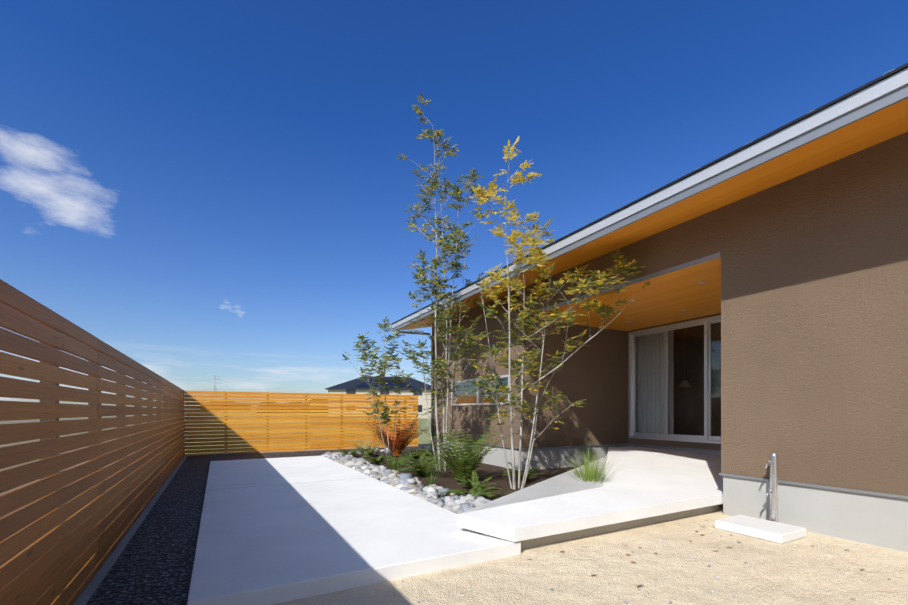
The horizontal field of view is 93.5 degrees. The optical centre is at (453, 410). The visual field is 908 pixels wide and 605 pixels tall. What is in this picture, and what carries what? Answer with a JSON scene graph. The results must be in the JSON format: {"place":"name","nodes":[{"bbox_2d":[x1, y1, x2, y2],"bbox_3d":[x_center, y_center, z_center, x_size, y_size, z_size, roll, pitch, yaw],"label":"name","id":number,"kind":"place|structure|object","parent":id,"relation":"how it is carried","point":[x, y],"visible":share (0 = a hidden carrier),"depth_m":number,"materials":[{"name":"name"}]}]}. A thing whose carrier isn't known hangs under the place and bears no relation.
{"place":"outdoors","nodes":[
{"label":"outdoors","id":0,"kind":"place"},
{"bbox_2d":[0,279,184,604],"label":"fence boards","id":1,"kind":"object","parent":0,"point":[33,540],"visible":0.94,"depth_m":2.38,"materials":[{"name":"brown wood"}]},
{"bbox_2d":[63,320,306,603],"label":"fence posts","id":2,"kind":"object","parent":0,"point":[104,458],"visible":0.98,"depth_m":3.12,"materials":[{"name":"brown wood"}]},
{"bbox_2d":[185,391,417,455],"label":"fence boards","id":3,"kind":"object","parent":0,"point":[348,401],"visible":0.77,"depth_m":11.69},
{"bbox_2d":[325,376,430,418],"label":"neighbour house","id":4,"kind":"structure","parent":0,"point":[355,386],"depth_m":66.40,"materials":[{"name":"beige"}]},
{"bbox_2d":[0,412,907,604],"bbox_3d":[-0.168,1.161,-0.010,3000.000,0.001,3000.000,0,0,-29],"label":"ground","id":5,"kind":"structure","parent":0,"point":[804,572],"depth_m":3.05,"materials":[{"name":"beige sand"}]},
{"bbox_2d":[40,323,405,478],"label":"fence posts","id":6,"kind":"object","parent":5,"relation":"on","point":[49,401],"visible":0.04,"depth_m":3.08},
{"bbox_2d":[73,446,408,604],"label":"concrete kerb","id":7,"kind":"object","parent":5,"relation":"on","point":[84,597],"visible":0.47,"depth_m":3.51,"materials":[{"name":"grey concrete"}]},
{"bbox_2d":[86,446,430,604],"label":"gravel bed","id":8,"kind":"object","parent":5,"relation":"on","point":[153,564],"visible":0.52,"depth_m":3.53,"materials":[{"name":"grey gravel"}]},
{"bbox_2d":[201,399,327,412],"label":"treeline","id":9,"kind":"object","parent":5,"relation":"on","point":[280,409],"visible":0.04,"depth_m":272.61,"materials":[{"name":"green plant"}]},
{"bbox_2d":[187,456,520,604],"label":"slab","id":10,"kind":"structure","parent":5,"relation":"on","point":[263,543],"depth_m":3.62,"materials":[{"name":"concrete"}]},
{"bbox_2d":[355,453,577,507],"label":"bed soil","id":11,"kind":"structure","parent":5,"relation":"on","point":[484,472],"depth_m":7.28,"materials":[{"name":"brown soil"}]},
{"bbox_2d":[334,448,365,456],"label":"low shrub stems","id":12,"kind":"object","parent":11,"relation":"on","point":[353,452],"visible":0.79,"depth_m":10.24,"materials":[{"name":"green plant"}]},
{"bbox_2d":[356,446,376,456],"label":"shrub stems","id":13,"kind":"object","parent":11,"relation":"on","point":[372,453],"visible":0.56,"depth_m":10.35,"materials":[{"name":"green plant"}]},
{"bbox_2d":[351,433,384,457],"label":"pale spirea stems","id":14,"kind":"object","parent":11,"relation":"on","point":[363,450],"visible":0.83,"depth_m":10.35,"materials":[{"name":"green"}]},
{"bbox_2d":[361,454,395,463],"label":"shrub stems","id":15,"kind":"object","parent":11,"relation":"on","point":[378,460],"visible":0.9,"depth_m":8.98,"materials":[{"name":"green plant"}]},
{"bbox_2d":[342,316,423,460],"bbox_3d":[-1.555,-0.468,9.305,1.323,3.287,2.235,0,0,16],"label":"small tree","id":16,"kind":"object","parent":11,"relation":"on","point":[384,414],"visible":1,"depth_m":9.35,"materials":[{"name":"green plant"}]},
{"bbox_2d":[379,455,404,466],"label":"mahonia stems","id":17,"kind":"object","parent":11,"relation":"on","point":[392,460],"visible":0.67,"depth_m":8.63,"materials":[{"name":"green plant"}]},
{"bbox_2d":[388,457,401,469],"bbox_3d":[-1.109,0.964,7.900,0.375,0.314,0.428,0,0,26],"label":"grass tuft","id":18,"kind":"object","parent":11,"relation":"on","point":[393,466],"visible":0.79,"depth_m":7.89,"materials":[{"name":"green plant"}]},
{"bbox_2d":[356,410,434,456],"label":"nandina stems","id":19,"kind":"object","parent":11,"relation":"on","point":[400,445],"visible":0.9,"depth_m":10.25,"materials":[{"name":"orange plant"}]},
{"bbox_2d":[320,448,490,513],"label":"bed rocks","id":20,"kind":"object","parent":11,"relation":"on","point":[408,483],"visible":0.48,"depth_m":5.97,"materials":[{"name":"white stone"}]},
{"bbox_2d":[398,446,430,458],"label":"shrub stems","id":21,"kind":"object","parent":11,"relation":"on","point":[415,455],"visible":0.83,"depth_m":9.79,"materials":[{"name":"green plant"}]},
{"bbox_2d":[400,450,433,463],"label":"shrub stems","id":22,"kind":"object","parent":11,"relation":"on","point":[422,456],"visible":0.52,"depth_m":8.35,"materials":[{"name":"green plant"}]},
{"bbox_2d":[411,447,431,456],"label":"shrub stems","id":23,"kind":"object","parent":11,"relation":"on","point":[422,452],"visible":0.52,"depth_m":10.25,"materials":[{"name":"green plant"}]},
{"bbox_2d":[393,454,451,475],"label":"ferns","id":24,"kind":"object","parent":11,"relation":"on","point":[419,469],"visible":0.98,"depth_m":7.21,"materials":[{"name":"green plant"}]},
{"bbox_2d":[425,470,439,485],"bbox_3d":[-0.288,0.986,6.303,0.356,0.270,0.299,0,0,-29],"label":"grass tuft","id":25,"kind":"object","parent":11,"relation":"on","point":[430,481],"visible":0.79,"depth_m":6.28,"materials":[{"name":"green plant"}]},
{"bbox_2d":[425,449,442,461],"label":"shrub stems","id":26,"kind":"object","parent":11,"relation":"on","point":[431,454],"visible":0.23,"depth_m":9.27,"materials":[{"name":"green plant"}]},
{"bbox_2d":[395,92,488,470],"bbox_3d":[-0.200,-2.342,8.084,1.776,7.032,1.916,0,0,8],"label":"tree","id":27,"kind":"object","parent":11,"relation":"on","point":[445,247],"visible":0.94,"depth_m":7.98,"materials":[{"name":"green plant"}]},
{"bbox_2d":[422,425,514,482],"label":"ferns","id":28,"kind":"object","parent":11,"relation":"on","point":[463,464],"visible":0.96,"depth_m":6.56,"materials":[{"name":"green plant"}]},
{"bbox_2d":[439,484,500,496],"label":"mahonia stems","id":29,"kind":"object","parent":11,"relation":"on","point":[479,492],"visible":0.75,"depth_m":5.41,"materials":[{"name":"green plant"}]},
{"bbox_2d":[456,471,495,490],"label":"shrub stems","id":30,"kind":"object","parent":11,"relation":"on","point":[469,484],"visible":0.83,"depth_m":6.00,"materials":[{"name":"green plant"}]},
{"bbox_2d":[501,462,540,480],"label":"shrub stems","id":31,"kind":"object","parent":11,"relation":"on","point":[522,473],"visible":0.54,"depth_m":6.78,"materials":[{"name":"green plant"}]},
{"bbox_2d":[461,136,651,489],"bbox_3d":[1.284,-1.240,6.015,2.363,4.831,2.128,0,0,-29],"label":"tree","id":32,"kind":"object","parent":11,"relation":"on","point":[532,249],"visible":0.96,"depth_m":5.97,"materials":[{"name":"green plant"}]},
{"bbox_2d":[559,446,626,483],"bbox_3d":[1.728,0.768,5.353,0.917,0.707,0.903,0,0,33],"label":"grass tuft","id":33,"kind":"object","parent":11,"relation":"on","point":[590,476],"depth_m":5.28,"materials":[{"name":"green plant"}]},
{"bbox_2d":[457,446,722,541],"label":"terrace slab","id":34,"kind":"structure","parent":5,"relation":"on","point":[643,482],"depth_m":4.56,"materials":[{"name":"white concrete"}]},
{"bbox_2d":[348,532,890,604],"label":"sand pebbles","id":35,"kind":"object","parent":5,"relation":"on","point":[712,591],"visible":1,"depth_m":2.92,"materials":[{"name":"brown stone"}]},
{"bbox_2d":[519,504,722,549],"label":"terrace plinth","id":36,"kind":"structure","parent":5,"relation":"on","point":[555,538],"depth_m":4.10,"materials":[{"name":"grey concrete"}]},
{"bbox_2d":[432,132,907,495],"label":"house walls","id":37,"kind":"structure","parent":5,"relation":"on","point":[814,326],"depth_m":4.27,"materials":[{"name":"brown paint"}]},
{"bbox_2d":[396,329,432,452],"bbox_3d":[-1.029,-0.520,11.139,0.976,3.263,0.086,0,0,-6],"label":"rain pipe","id":38,"kind":"object","parent":37,"relation":"attached to","point":[407,332],"visible":0.58,"depth_m":11.15,"materials":[{"name":"grey metal"}]},
{"bbox_2d":[451,375,509,405],"bbox_3d":[0.540,-0.419,9.317,0.088,0.580,2.350,0,0,-29],"label":"window frame","id":39,"kind":"object","parent":37,"relation":"attached to","point":[478,399],"visible":0.42,"depth_m":9.29,"materials":[{"name":"silver metal"}]},
{"bbox_2d":[454,379,507,402],"bbox_3d":[0.544,-0.419,9.319,0.001,0.490,2.260,0,0,-29],"label":"window glass","id":40,"kind":"object","parent":39,"relation":"in","point":[461,385],"depth_m":9.59,"materials":[{"name":"glass"}]},
{"bbox_2d":[525,257,720,330],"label":"porch ceiling","id":41,"kind":"structure","parent":37,"relation":"attached to","point":[664,299],"depth_m":6.77,"materials":[{"name":"brown wood"}]},
{"bbox_2d":[578,281,704,322],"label":"recessed ceiling lights","id":42,"kind":"object","parent":41,"relation":"in","point":[701,282],"visible":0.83,"depth_m":6.73},
{"bbox_2d":[525,252,720,314],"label":"porch ceiling trim","id":43,"kind":"structure","parent":37,"relation":"attached to","point":[682,266],"depth_m":5.54,"materials":[{"name":"grey metal"}]},
{"bbox_2d":[391,63,907,324],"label":"roof deck","id":44,"kind":"structure","parent":37,"relation":"on","point":[882,77],"depth_m":3.78,"materials":[{"name":"black metal"}]},
{"bbox_2d":[392,68,907,329],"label":"roof fascia","id":45,"kind":"structure","parent":37,"relation":"on","point":[894,82],"depth_m":3.76,"materials":[{"name":"silver metal"}]},
{"bbox_2d":[393,84,907,330],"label":"fascia board","id":46,"kind":"object","parent":45,"relation":"attached to","point":[875,106],"visible":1,"depth_m":3.79,"materials":[{"name":"grey metal"}]},
{"bbox_2d":[399,98,907,329],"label":"roof soffit","id":47,"kind":"structure","parent":37,"relation":"attached to","point":[887,123],"depth_m":4.19,"materials":[{"name":"brown wood"}]},
{"bbox_2d":[636,331,673,433],"bbox_3d":[4.186,-0.579,8.970,0.057,2.280,0.920,0,0,-29],"label":"curtain","id":48,"kind":"object","parent":37,"relation":"hanging from","point":[650,420],"depth_m":8.96,"materials":[{"name":"white fabric"}]},
{"bbox_2d":[433,438,907,498],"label":"base flashing","id":49,"kind":"object","parent":37,"relation":"attached to","point":[832,488],"visible":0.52,"depth_m":4.44,"materials":[{"name":"grey metal"}]},
{"bbox_2d":[628,315,720,443],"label":"sliding door frames","id":50,"kind":"structure","parent":37,"relation":"attached to","point":[707,437],"depth_m":8.48,"materials":[{"name":"silver metal"}]},
{"bbox_2d":[635,323,720,435],"bbox_3d":[4.650,-0.569,7.822,0.040,2.050,3.150,0,0,-29],"label":"sliding door glass","id":51,"kind":"object","parent":50,"relation":"in","point":[675,380],"visible":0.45,"depth_m":8.35,"materials":[{"name":"clear glass"}]},
{"bbox_2d":[674,322,720,435],"bbox_3d":[7.321,-0.619,8.079,4.670,2.440,5.570,0,0,-29],"label":"interior room","id":52,"kind":"object","parent":37,"relation":"attached to","point":[696,412],"depth_m":10.44,"materials":[{"name":"grey"}]},
{"bbox_2d":[677,380,691,387],"bbox_3d":[5.256,-1.189,9.721,0.300,1.300,0.300,0,0,-29],"label":"pendant lamp","id":53,"kind":"object","parent":52,"relation":"hanging from","point":[686,384],"depth_m":9.66,"materials":[{"name":"beige"}]},
{"bbox_2d":[433,439,907,551],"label":"house foundation","id":54,"kind":"object","parent":5,"relation":"on","point":[877,520],"visible":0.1,"depth_m":4.14,"materials":[{"name":"grey concrete"}]},
{"bbox_2d":[529,520,864,586],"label":"fallen leaves","id":55,"kind":"object","parent":5,"relation":"on","point":[656,553],"visible":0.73,"depth_m":3.50,"materials":[{"name":"brown plant"}]},
{"bbox_2d":[715,515,806,543],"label":"concrete slab","id":56,"kind":"structure","parent":5,"relation":"on","point":[771,531],"depth_m":3.96,"materials":[{"name":"white concrete"}]},
{"bbox_2d":[765,453,777,521],"bbox_3d":[3.116,0.781,4.199,0.191,0.720,0.068,0,0,-29],"label":"outdoor faucet post","id":57,"kind":"object","parent":5,"relation":"on","point":[773,464],"visible":0.9,"depth_m":4.20,"materials":[{"name":"silver metal"}]},
{"bbox_2d":[0,0,907,408],"label":"sky","id":58,"kind":"structure","parent":0,"point":[205,190],"materials":[{"name":"blue"}]}
]}

